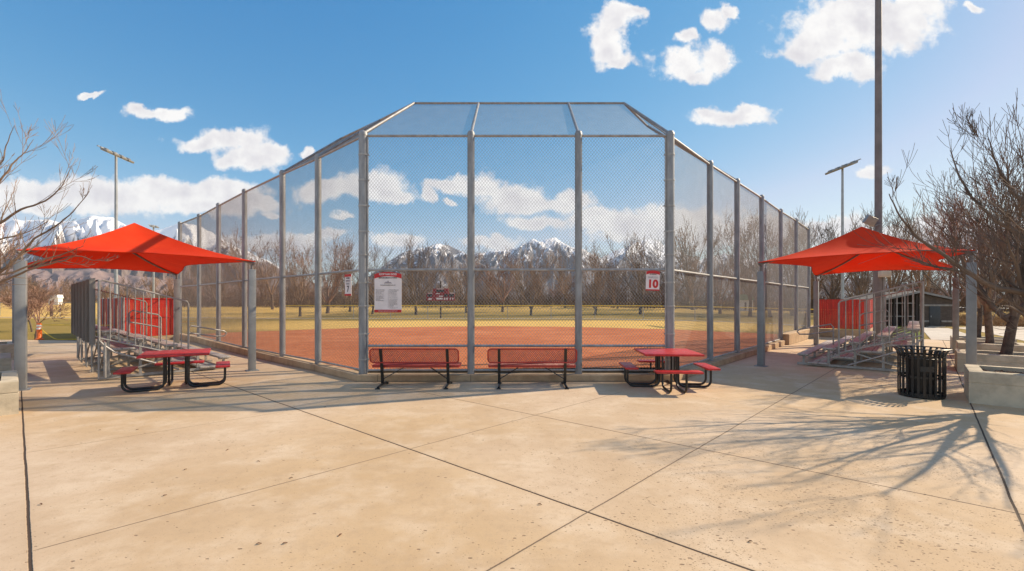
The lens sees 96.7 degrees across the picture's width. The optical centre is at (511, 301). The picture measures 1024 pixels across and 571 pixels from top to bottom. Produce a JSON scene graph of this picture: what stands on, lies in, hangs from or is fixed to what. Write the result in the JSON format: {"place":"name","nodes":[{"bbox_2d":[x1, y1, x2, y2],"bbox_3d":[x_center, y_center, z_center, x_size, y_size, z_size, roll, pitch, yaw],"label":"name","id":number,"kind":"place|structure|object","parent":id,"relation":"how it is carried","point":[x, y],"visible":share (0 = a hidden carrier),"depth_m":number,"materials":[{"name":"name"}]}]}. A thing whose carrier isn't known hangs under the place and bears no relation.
{"place":"outdoors","nodes":[
{"label":"outdoors","id":0,"kind":"place"},
{"bbox_2d":[0,268,287,299],"bbox_3d":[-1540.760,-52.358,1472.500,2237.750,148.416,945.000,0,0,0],"label":"foothill","id":1,"kind":"structure","parent":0,"point":[76,275],"depth_m":1457.86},
{"bbox_2d":[0,216,339,295],"bbox_3d":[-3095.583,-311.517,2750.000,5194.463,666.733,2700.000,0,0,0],"label":"mountain","id":2,"kind":"structure","parent":0,"point":[97,225],"depth_m":2611.46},
{"bbox_2d":[338,244,522,299],"bbox_3d":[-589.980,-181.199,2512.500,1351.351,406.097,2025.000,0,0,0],"label":"mountain","id":3,"kind":"structure","parent":0,"point":[440,250],"depth_m":2149.32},
{"bbox_2d":[195,326,776,369],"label":"infield dirt","id":4,"kind":"structure","parent":0,"point":[524,340],"depth_m":21.39,"materials":[{"name":"red soil"}]},
{"bbox_2d":[0,337,1023,570],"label":"plaza pavement","id":5,"kind":"structure","parent":0,"point":[783,460],"depth_m":4.93,"materials":[{"name":"beige concrete"}]},
{"bbox_2d":[0,353,10,370],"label":"concrete planter","id":6,"kind":"object","parent":5,"relation":"on","point":[5,361],"visible":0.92,"depth_m":10.95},
{"bbox_2d":[0,222,43,286],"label":"planter tree","id":7,"kind":"object","parent":6,"relation":"in","point":[11,245],"visible":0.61,"depth_m":11.91,"materials":[{"name":"brown plant"}]},
{"bbox_2d":[0,341,13,359],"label":"concrete planter","id":8,"kind":"object","parent":5,"relation":"on","point":[6,346],"visible":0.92,"depth_m":14.51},
{"bbox_2d":[0,370,18,415],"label":"concrete planter","id":9,"kind":"object","parent":5,"relation":"on","point":[9,392],"visible":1,"depth_m":7.47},
{"bbox_2d":[0,89,119,284],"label":"planter tree","id":10,"kind":"object","parent":9,"relation":"in","point":[20,254],"visible":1,"depth_m":7.81,"materials":[{"name":"brown plant"}]},
{"bbox_2d":[12,223,258,390],"bbox_3d":[-11.645,-0.120,13.600,9.096,4.020,4.556,0,0,42],"label":"shade canopy","id":11,"kind":"object","parent":5,"relation":"on","point":[135,246],"visible":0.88,"depth_m":12.12,"materials":[{"name":"red fabric"}]},
{"bbox_2d":[71,278,230,379],"bbox_3d":[-10.711,0.638,13.510,5.776,2.383,3.116,0,0,43],"label":"bleacher","id":12,"kind":"object","parent":5,"relation":"on","point":[84,326],"visible":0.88,"depth_m":11.69,"materials":[{"name":"metal"}]},
{"bbox_2d":[113,348,229,391],"bbox_3d":[-7.319,1.466,9.959,1.950,0.766,1.575,0,0,-32],"label":"picnic table","id":13,"kind":"object","parent":5,"relation":"on","point":[164,355],"visible":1,"depth_m":9.76,"materials":[{"name":"red metal"}]},
{"bbox_2d":[369,348,461,388],"bbox_3d":[-2.120,1.427,10.032,1.951,0.845,0.874,0,0,0],"label":"park bench","id":14,"kind":"object","parent":5,"relation":"on","point":[382,365],"visible":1,"depth_m":9.88,"materials":[{"name":"red"}]},
{"bbox_2d":[180,333,785,381],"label":"concrete curb","id":15,"kind":"structure","parent":5,"relation":"on","point":[343,373],"depth_m":10.72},
{"bbox_2d":[178,102,810,373],"bbox_3d":[-0.335,-1.914,17.589,32.790,7.329,13.997,0,0,0],"label":"backstop fence","id":16,"kind":"object","parent":15,"relation":"on","point":[361,135],"visible":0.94,"depth_m":11.74,"materials":[{"name":"metal"}]},
{"bbox_2d":[345,274,351,295],"bbox_3d":[-3.964,-0.405,11.008,0.310,0.520,0.016,0,0,43],"label":"field sign","id":17,"kind":"object","parent":16,"relation":"attached to","point":[348,284],"visible":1,"depth_m":10.98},
{"bbox_2d":[374,272,401,311],"bbox_3d":[-2.888,-0.223,10.599,0.632,0.945,0.026,0,0,0],"label":"rules sign","id":18,"kind":"object","parent":16,"relation":"attached to","point":[387,291],"visible":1,"depth_m":10.60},
{"bbox_2d":[646,270,659,290],"bbox_3d":[3.280,-0.495,10.600,0.314,0.470,0.021,2,0,0],"label":"field sign","id":19,"kind":"object","parent":16,"relation":"attached to","point":[652,280],"visible":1,"depth_m":10.60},
{"bbox_2d":[487,348,576,388],"bbox_3d":[0.440,1.427,10.032,1.951,0.845,0.874,0,0,0],"label":"park bench","id":20,"kind":"object","parent":5,"relation":"on","point":[499,364],"visible":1,"depth_m":9.88,"materials":[{"name":"red"}]},
{"bbox_2d":[619,348,720,392],"bbox_3d":[3.400,1.466,9.980,1.950,0.766,1.950,0,0,4],"label":"picnic table","id":21,"kind":"object","parent":5,"relation":"on","point":[674,371],"visible":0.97,"depth_m":9.80,"materials":[{"name":"red metal"}]},
{"bbox_2d":[783,325,823,344],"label":"retaining wall","id":22,"kind":"structure","parent":5,"relation":"on","point":[791,337],"depth_m":20.65,"materials":[{"name":"concrete"}]},
{"bbox_2d":[796,281,923,371],"bbox_3d":[11.227,0.652,14.663,2.983,2.355,6.176,0,0,42],"label":"bleacher","id":23,"kind":"object","parent":5,"relation":"on","point":[882,341],"visible":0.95,"depth_m":12.72,"materials":[{"name":"metal"}]},
{"bbox_2d":[754,226,976,384],"bbox_3d":[11.580,-0.140,14.750,4.568,4.060,9.043,0,0,43],"label":"shade canopy","id":24,"kind":"object","parent":5,"relation":"on","point":[845,253],"visible":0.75,"depth_m":13.03,"materials":[{"name":"red fabric"}]},
{"bbox_2d":[862,0,891,337],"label":"tall light pole","id":25,"kind":"object","parent":5,"relation":"on","point":[875,221],"visible":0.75,"depth_m":19.89,"materials":[{"name":"metal"}]},
{"bbox_2d":[892,345,952,399],"bbox_3d":[8.020,1.373,8.920,0.885,0.954,0.885,0,0,0],"label":"trash can","id":26,"kind":"object","parent":5,"relation":"on","point":[921,375],"visible":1,"depth_m":8.73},
{"bbox_2d":[950,335,1016,348],"bbox_3d":[18.094,1.632,17.543,1.715,0.520,1.400,0,0,43],"label":"concrete planter","id":27,"kind":"object","parent":5,"relation":"on","point":[998,339],"visible":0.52,"depth_m":17.43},
{"bbox_2d":[912,192,1022,337],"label":"planter tree","id":28,"kind":"object","parent":27,"relation":"in","point":[979,315],"visible":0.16,"depth_m":17.71,"materials":[{"name":"brown plant"}]},
{"bbox_2d":[955,349,1023,371],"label":"concrete planter","id":29,"kind":"object","parent":5,"relation":"on","point":[994,358],"visible":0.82,"depth_m":11.68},
{"bbox_2d":[909,120,1023,354],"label":"planter tree","id":30,"kind":"object","parent":29,"relation":"in","point":[1008,344],"visible":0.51,"depth_m":11.91,"materials":[{"name":"brown plant"}]},
{"bbox_2d":[956,340,1023,351],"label":"concrete planter","id":31,"kind":"object","parent":5,"relation":"on","point":[982,345],"visible":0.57,"depth_m":14.58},
{"bbox_2d":[929,161,1023,343],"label":"planter tree","id":32,"kind":"object","parent":31,"relation":"in","point":[989,331],"visible":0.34,"depth_m":15.12,"materials":[{"name":"brown plant"}]},
{"bbox_2d":[964,364,1023,408],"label":"concrete planter","id":33,"kind":"object","parent":5,"relation":"on","point":[1003,386],"visible":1,"depth_m":8.16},
{"bbox_2d":[857,91,1023,333],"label":"planter tree","id":34,"kind":"object","parent":33,"relation":"in","point":[1007,225],"visible":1,"depth_m":8.29,"materials":[{"name":"brown plant"}]},
{"bbox_2d":[0,300,1023,342],"bbox_3d":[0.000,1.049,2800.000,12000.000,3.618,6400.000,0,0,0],"label":"lawn","id":35,"kind":"structure","parent":0,"point":[61,329],"depth_m":48.46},
{"bbox_2d":[0,276,11,298],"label":"bare tree","id":36,"kind":"object","parent":35,"relation":"on","point":[7,289],"visible":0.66,"depth_m":147.65,"materials":[{"name":"brown plant"}]},
{"bbox_2d":[0,283,57,321],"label":"sapling","id":37,"kind":"object","parent":35,"relation":"on","point":[37,287],"visible":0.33,"depth_m":43.49,"materials":[{"name":"brown plant"}]},
{"bbox_2d":[1,287,63,331],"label":"sapling","id":38,"kind":"object","parent":35,"relation":"on","point":[8,299],"visible":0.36,"depth_m":28.46,"materials":[{"name":"brown plant"}]},
{"bbox_2d":[1,285,70,338],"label":"sapling","id":39,"kind":"object","parent":35,"relation":"on","point":[35,303],"visible":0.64,"depth_m":22.83,"materials":[{"name":"brown plant"}]},
{"bbox_2d":[34,323,43,339],"bbox_3d":[-23.479,1.475,22.602,0.340,0.830,0.340,0,0,0],"label":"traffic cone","id":40,"kind":"object","parent":35,"relation":"on","point":[38,331],"visible":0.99,"depth_m":22.53,"materials":[{"name":"orange plastic"}]},
{"bbox_2d":[0,302,96,314],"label":"boundary fence","id":41,"kind":"object","parent":35,"relation":"on","point":[48,306],"visible":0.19,"depth_m":60.11,"materials":[{"name":"metal"}]},
{"bbox_2d":[49,295,63,304],"bbox_3d":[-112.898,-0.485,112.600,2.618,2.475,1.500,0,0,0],"label":"house","id":42,"kind":"structure","parent":35,"relation":"on","point":[58,298],"depth_m":112.09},
{"bbox_2d":[50,277,70,298],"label":"bare tree","id":43,"kind":"object","parent":35,"relation":"on","point":[61,285],"visible":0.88,"depth_m":165.06,"materials":[{"name":"brown plant"}]},
{"bbox_2d":[97,145,133,297],"bbox_3d":[-34.728,-5.603,40.010,0.725,15.106,3.600,0,0,-8],"label":"light pole","id":44,"kind":"object","parent":35,"relation":"on","point":[115,154],"visible":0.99,"depth_m":39.91,"materials":[{"name":"metal"}]},
{"bbox_2d":[112,277,145,296],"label":"bare tree","id":45,"kind":"object","parent":35,"relation":"on","point":[130,289],"visible":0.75,"depth_m":154.76,"materials":[{"name":"brown plant"}]},
{"bbox_2d":[97,297,172,340],"bbox_3d":[-21.399,0.835,24.281,9.995,2.130,2.034,0,0,32],"label":"dugout","id":46,"kind":"object","parent":35,"relation":"on","point":[154,310],"visible":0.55,"depth_m":22.01,"materials":[{"name":"metal"}]},
{"bbox_2d":[141,272,160,296],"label":"bare tree","id":47,"kind":"object","parent":35,"relation":"on","point":[150,285],"visible":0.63,"depth_m":172.77,"materials":[{"name":"brown plant"}]},
{"bbox_2d":[148,224,158,297],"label":"light pole","id":48,"kind":"object","parent":35,"relation":"on","point":[153,282],"visible":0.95,"depth_m":79.90,"materials":[{"name":"metal"}]},
{"bbox_2d":[164,274,186,295],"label":"bare tree","id":49,"kind":"object","parent":35,"relation":"on","point":[170,290],"visible":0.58,"depth_m":98.71,"materials":[{"name":"brown plant"}]},
{"bbox_2d":[182,271,203,300],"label":"bare tree","id":50,"kind":"object","parent":35,"relation":"on","point":[189,284],"visible":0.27,"depth_m":96.45,"materials":[{"name":"brown plant"}]},
{"bbox_2d":[191,248,234,302],"bbox_3d":[-39.826,-3.020,60.780,5.500,9.958,7.546,0,0,-28],"label":"bare tree","id":51,"kind":"object","parent":35,"relation":"on","point":[212,278],"visible":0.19,"depth_m":61.24,"materials":[{"name":"brown plant"}]},
{"bbox_2d":[221,226,274,292],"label":"bare tree","id":52,"kind":"object","parent":35,"relation":"on","point":[239,257],"visible":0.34,"depth_m":67.25,"materials":[{"name":"brown plant"}]},
{"bbox_2d":[256,263,275,303],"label":"bare tree","id":53,"kind":"object","parent":35,"relation":"on","point":[263,282],"visible":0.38,"depth_m":98.62,"materials":[{"name":"brown plant"}]},
{"bbox_2d":[239,229,297,309],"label":"bare tree","id":54,"kind":"object","parent":35,"relation":"on","point":[271,265],"visible":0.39,"depth_m":77.47,"materials":[{"name":"brown plant"}]},
{"bbox_2d":[273,267,310,299],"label":"bare tree","id":55,"kind":"object","parent":35,"relation":"on","point":[292,283],"visible":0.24,"depth_m":94.11,"materials":[{"name":"brown plant"}]},
{"bbox_2d":[272,232,332,316],"bbox_3d":[-27.388,-3.637,58.445,6.057,11.219,8.355,0,0,21],"label":"bare tree","id":56,"kind":"object","parent":35,"relation":"on","point":[304,290],"visible":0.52,"depth_m":57.70,"materials":[{"name":"brown plant"}]},
{"bbox_2d":[289,238,356,313],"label":"bare tree","id":57,"kind":"object","parent":35,"relation":"on","point":[338,277],"visible":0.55,"depth_m":66.74,"materials":[{"name":"brown plant"}]},
{"bbox_2d":[324,231,381,311],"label":"bare tree","id":58,"kind":"object","parent":35,"relation":"on","point":[346,263],"visible":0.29,"depth_m":71.52,"materials":[{"name":"brown plant"}]},
{"bbox_2d":[334,241,402,313],"bbox_3d":[-19.890,-3.346,64.619,8.858,10.399,9.520,0,0,28],"label":"bare tree","id":59,"kind":"object","parent":35,"relation":"on","point":[374,272],"visible":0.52,"depth_m":64.49,"materials":[{"name":"brown plant"}]},
{"bbox_2d":[36,317,804,325],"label":"mow strip","id":60,"kind":"object","parent":35,"relation":"on","point":[408,318],"visible":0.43,"depth_m":50.67,"materials":[{"name":"concrete"}]},
{"bbox_2d":[286,305,819,323],"bbox_3d":[1.095,1.277,47.706,54.356,1.784,8.535,0,0,16],"label":"outfield fence","id":61,"kind":"object","parent":60,"relation":"on","point":[353,314],"visible":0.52,"depth_m":50.30,"materials":[{"name":"metal"}]},
{"bbox_2d":[389,230,459,314],"bbox_3d":[-12.163,-3.788,62.757,8.697,11.478,6.339,0,0,-29],"label":"bare tree","id":62,"kind":"object","parent":35,"relation":"on","point":[413,282],"visible":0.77,"depth_m":62.27,"materials":[{"name":"brown plant"}]},
{"bbox_2d":[417,264,439,293],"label":"bare tree","id":63,"kind":"object","parent":35,"relation":"on","point":[431,283],"visible":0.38,"depth_m":95.33,"materials":[{"name":"brown plant"}]},
{"bbox_2d":[426,281,454,316],"bbox_3d":[-8.327,-0.250,53.050,3.261,4.300,0.360,0,0,0],"label":"scoreboard","id":64,"kind":"object","parent":35,"relation":"on","point":[440,296],"visible":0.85,"depth_m":52.90,"materials":[{"name":"red metal"}]},
{"bbox_2d":[441,261,466,303],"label":"bare tree","id":65,"kind":"object","parent":35,"relation":"on","point":[453,283],"visible":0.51,"depth_m":86.84,"materials":[{"name":"brown plant"}]},
{"bbox_2d":[439,241,488,312],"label":"bare tree","id":66,"kind":"object","parent":35,"relation":"on","point":[478,260],"visible":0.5,"depth_m":68.75,"materials":[{"name":"brown plant"}]},
{"bbox_2d":[461,274,491,306],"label":"bare tree","id":67,"kind":"object","parent":35,"relation":"on","point":[477,289],"visible":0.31,"depth_m":85.31,"materials":[{"name":"brown plant"}]},
{"bbox_2d":[480,263,503,306],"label":"bare tree","id":68,"kind":"object","parent":35,"relation":"on","point":[487,287],"visible":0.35,"depth_m":85.11,"materials":[{"name":"brown plant"}]},
{"bbox_2d":[475,245,521,311],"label":"bare tree","id":69,"kind":"object","parent":35,"relation":"on","point":[493,278],"visible":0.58,"depth_m":69.97,"materials":[{"name":"brown plant"}]},
{"bbox_2d":[0,281,1005,310],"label":"undergrowth","id":70,"kind":"object","parent":35,"relation":"on","point":[513,296],"visible":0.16,"depth_m":100.23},
{"bbox_2d":[491,271,514,299],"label":"bare tree","id":71,"kind":"object","parent":35,"relation":"on","point":[502,284],"visible":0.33,"depth_m":95.19,"materials":[{"name":"brown plant"}]},
{"bbox_2d":[0,294,1009,312],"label":"brush","id":72,"kind":"object","parent":35,"relation":"on","point":[508,303],"visible":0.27,"depth_m":87.42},
{"bbox_2d":[507,272,527,306],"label":"bare tree","id":73,"kind":"object","parent":35,"relation":"on","point":[520,298],"visible":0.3,"depth_m":87.99,"materials":[{"name":"brown plant"}]},
{"bbox_2d":[504,244,559,314],"bbox_3d":[2.748,-3.089,62.865,8.250,10.082,5.456,0,0,1],"label":"bare tree","id":74,"kind":"object","parent":35,"relation":"on","point":[526,283],"visible":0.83,"depth_m":62.51,"materials":[{"name":"brown plant"}]},
{"bbox_2d":[525,268,552,306],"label":"bare tree","id":75,"kind":"object","parent":35,"relation":"on","point":[537,285],"visible":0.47,"depth_m":88.28,"materials":[{"name":"brown plant"}]},
{"bbox_2d":[530,261,550,297],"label":"bare tree","id":76,"kind":"object","parent":35,"relation":"on","point":[539,278],"visible":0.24,"depth_m":97.90,"materials":[{"name":"brown plant"}]},
{"bbox_2d":[542,240,587,307],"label":"bare tree","id":77,"kind":"object","parent":35,"relation":"on","point":[564,293],"visible":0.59,"depth_m":82.85,"materials":[{"name":"brown plant"}]},
{"bbox_2d":[571,240,619,314],"bbox_3d":[11.786,-3.285,62.865,5.665,10.470,8.566,0,0,-12],"label":"bare tree","id":78,"kind":"object","parent":35,"relation":"on","point":[596,281],"visible":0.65,"depth_m":62.70,"materials":[{"name":"brown plant"}]},
{"bbox_2d":[603,262,626,307],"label":"bare tree","id":79,"kind":"object","parent":35,"relation":"on","point":[613,287],"visible":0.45,"depth_m":83.69,"materials":[{"name":"brown plant"}]},
{"bbox_2d":[601,257,641,308],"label":"bare tree","id":80,"kind":"object","parent":35,"relation":"on","point":[619,281],"visible":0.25,"depth_m":81.85,"materials":[{"name":"brown plant"}]},
{"bbox_2d":[589,230,664,313],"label":"bare tree","id":81,"kind":"object","parent":35,"relation":"on","point":[639,273],"visible":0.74,"depth_m":66.16,"materials":[{"name":"brown plant"}]},
{"bbox_2d":[641,263,663,302],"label":"bare tree","id":82,"kind":"object","parent":35,"relation":"on","point":[655,291],"visible":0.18,"depth_m":92.47,"materials":[{"name":"brown plant"}]},
{"bbox_2d":[633,234,705,298],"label":"bare tree","id":83,"kind":"object","parent":35,"relation":"on","point":[677,257],"visible":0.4,"depth_m":67.90,"materials":[{"name":"brown plant"}]},
{"bbox_2d":[675,217,723,307],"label":"bare tree","id":84,"kind":"object","parent":35,"relation":"on","point":[690,289],"visible":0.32,"depth_m":83.02,"materials":[{"name":"brown plant"}]},
{"bbox_2d":[687,245,764,313],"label":"bare tree","id":85,"kind":"object","parent":35,"relation":"on","point":[718,297],"visible":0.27,"depth_m":72.47,"materials":[{"name":"brown plant"}]},
{"bbox_2d":[740,294,753,310],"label":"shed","id":86,"kind":"structure","parent":35,"relation":"on","point":[745,302],"depth_m":82.00,"materials":[{"name":"metal"}]},
{"bbox_2d":[713,210,800,314],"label":"bare tree","id":87,"kind":"object","parent":35,"relation":"on","point":[743,255],"visible":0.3,"depth_m":66.89,"materials":[{"name":"brown plant"}]},
{"bbox_2d":[715,216,834,316],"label":"bare tree","id":88,"kind":"object","parent":35,"relation":"on","point":[822,234],"visible":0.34,"depth_m":66.23,"materials":[{"name":"brown plant"}]},
{"bbox_2d":[749,205,821,315],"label":"bare tree","id":89,"kind":"object","parent":35,"relation":"on","point":[799,213],"visible":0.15,"depth_m":71.16,"materials":[{"name":"brown plant"}]},
{"bbox_2d":[774,213,847,312],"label":"bare tree","id":90,"kind":"object","parent":35,"relation":"on","point":[822,276],"visible":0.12,"depth_m":79.36,"materials":[{"name":"brown plant"}]},
{"bbox_2d":[825,159,860,298],"bbox_3d":[30.428,-5.194,41.997,0.725,14.925,3.600,0,0,-2],"label":"light pole","id":91,"kind":"object","parent":35,"relation":"on","point":[841,167],"visible":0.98,"depth_m":41.91,"materials":[{"name":"metal"}]},
{"bbox_2d":[798,205,891,298],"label":"bare tree","id":92,"kind":"object","parent":35,"relation":"on","point":[832,295],"visible":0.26,"depth_m":78.56,"materials":[{"name":"brown plant"}]},
{"bbox_2d":[819,298,872,337],"bbox_3d":[19.276,0.865,25.994,2.242,2.070,6.512,0,0,42],"label":"dugout","id":93,"kind":"object","parent":35,"relation":"on","point":[828,313],"visible":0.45,"depth_m":23.65,"materials":[{"name":"metal"}]},
{"bbox_2d":[815,236,892,296],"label":"bare tree","id":94,"kind":"object","parent":35,"relation":"on","point":[860,286],"visible":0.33,"depth_m":66.56,"materials":[{"name":"brown plant"}]},
{"bbox_2d":[845,270,885,294],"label":"bare tree","id":95,"kind":"object","parent":35,"relation":"on","point":[864,284],"visible":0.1,"depth_m":85.25,"materials":[{"name":"brown plant"}]},
{"bbox_2d":[846,201,928,291],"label":"bare tree","id":96,"kind":"object","parent":35,"relation":"on","point":[896,273],"visible":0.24,"depth_m":82.61,"materials":[{"name":"brown plant"}]},
{"bbox_2d":[844,291,960,326],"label":"stone building","id":97,"kind":"structure","parent":35,"relation":"on","point":[937,310],"depth_m":42.79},
{"bbox_2d":[929,306,939,325],"bbox_3d":[39.627,1.350,42.638,0.920,1.900,0.120,0,0,8],"label":"door","id":98,"kind":"structure","parent":97,"relation":"in","point":[934,311],"depth_m":42.64,"materials":[{"name":"metal"}]},
{"bbox_2d":[897,270,944,293],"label":"bare tree","id":99,"kind":"object","parent":35,"relation":"on","point":[931,285],"visible":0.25,"depth_m":88.67,"materials":[{"name":"brown plant"}]},
{"bbox_2d":[899,270,948,293],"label":"bare tree","id":100,"kind":"object","parent":35,"relation":"on","point":[940,285],"visible":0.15,"depth_m":89.57,"materials":[{"name":"brown plant"}]},
{"bbox_2d":[882,194,968,291],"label":"bare tree","id":101,"kind":"object","parent":35,"relation":"on","point":[926,289],"visible":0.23,"depth_m":83.28,"materials":[{"name":"brown plant"}]},
{"bbox_2d":[927,272,965,299],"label":"bare tree","id":102,"kind":"object","parent":35,"relation":"on","point":[947,279],"visible":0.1,"depth_m":89.09,"materials":[{"name":"brown plant"}]},
{"bbox_2d":[888,217,1018,296],"bbox_3d":[57.713,-4.217,59.857,13.048,14.254,12.140,0,0,-9],"label":"bare tree","id":103,"kind":"object","parent":35,"relation":"on","point":[939,288],"visible":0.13,"depth_m":60.63,"materials":[{"name":"brown plant"}]},
{"bbox_2d":[952,230,1022,314],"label":"bare tree","id":104,"kind":"object","parent":35,"relation":"on","point":[988,279],"visible":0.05,"depth_m":57.73,"materials":[{"name":"brown plant"}]},
{"bbox_2d":[959,312,1023,326],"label":"tall dry grass","id":105,"kind":"structure","parent":35,"relation":"on","point":[997,321],"depth_m":50.41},
{"bbox_2d":[0,0,1023,293],"label":"sky","id":106,"kind":"structure","parent":0,"point":[208,101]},
{"bbox_2d":[475,237,633,301],"bbox_3d":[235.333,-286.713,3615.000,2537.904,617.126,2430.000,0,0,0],"label":"mountain","id":107,"kind":"structure","parent":0,"point":[535,254],"depth_m":3271.51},
{"bbox_2d":[603,239,998,301],"bbox_3d":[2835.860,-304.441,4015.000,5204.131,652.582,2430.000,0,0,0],"label":"mountain","id":108,"kind":"structure","parent":0,"point":[647,252],"depth_m":4036.49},
{"bbox_2d":[924,327,965,339],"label":"garden path","id":109,"kind":"structure","parent":0,"point":[933,333],"depth_m":30.97,"materials":[{"name":"concrete"}]},
{"bbox_2d":[959,326,1023,340],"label":"parking lot","id":110,"kind":"structure","parent":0,"point":[1019,333],"depth_m":37.20,"materials":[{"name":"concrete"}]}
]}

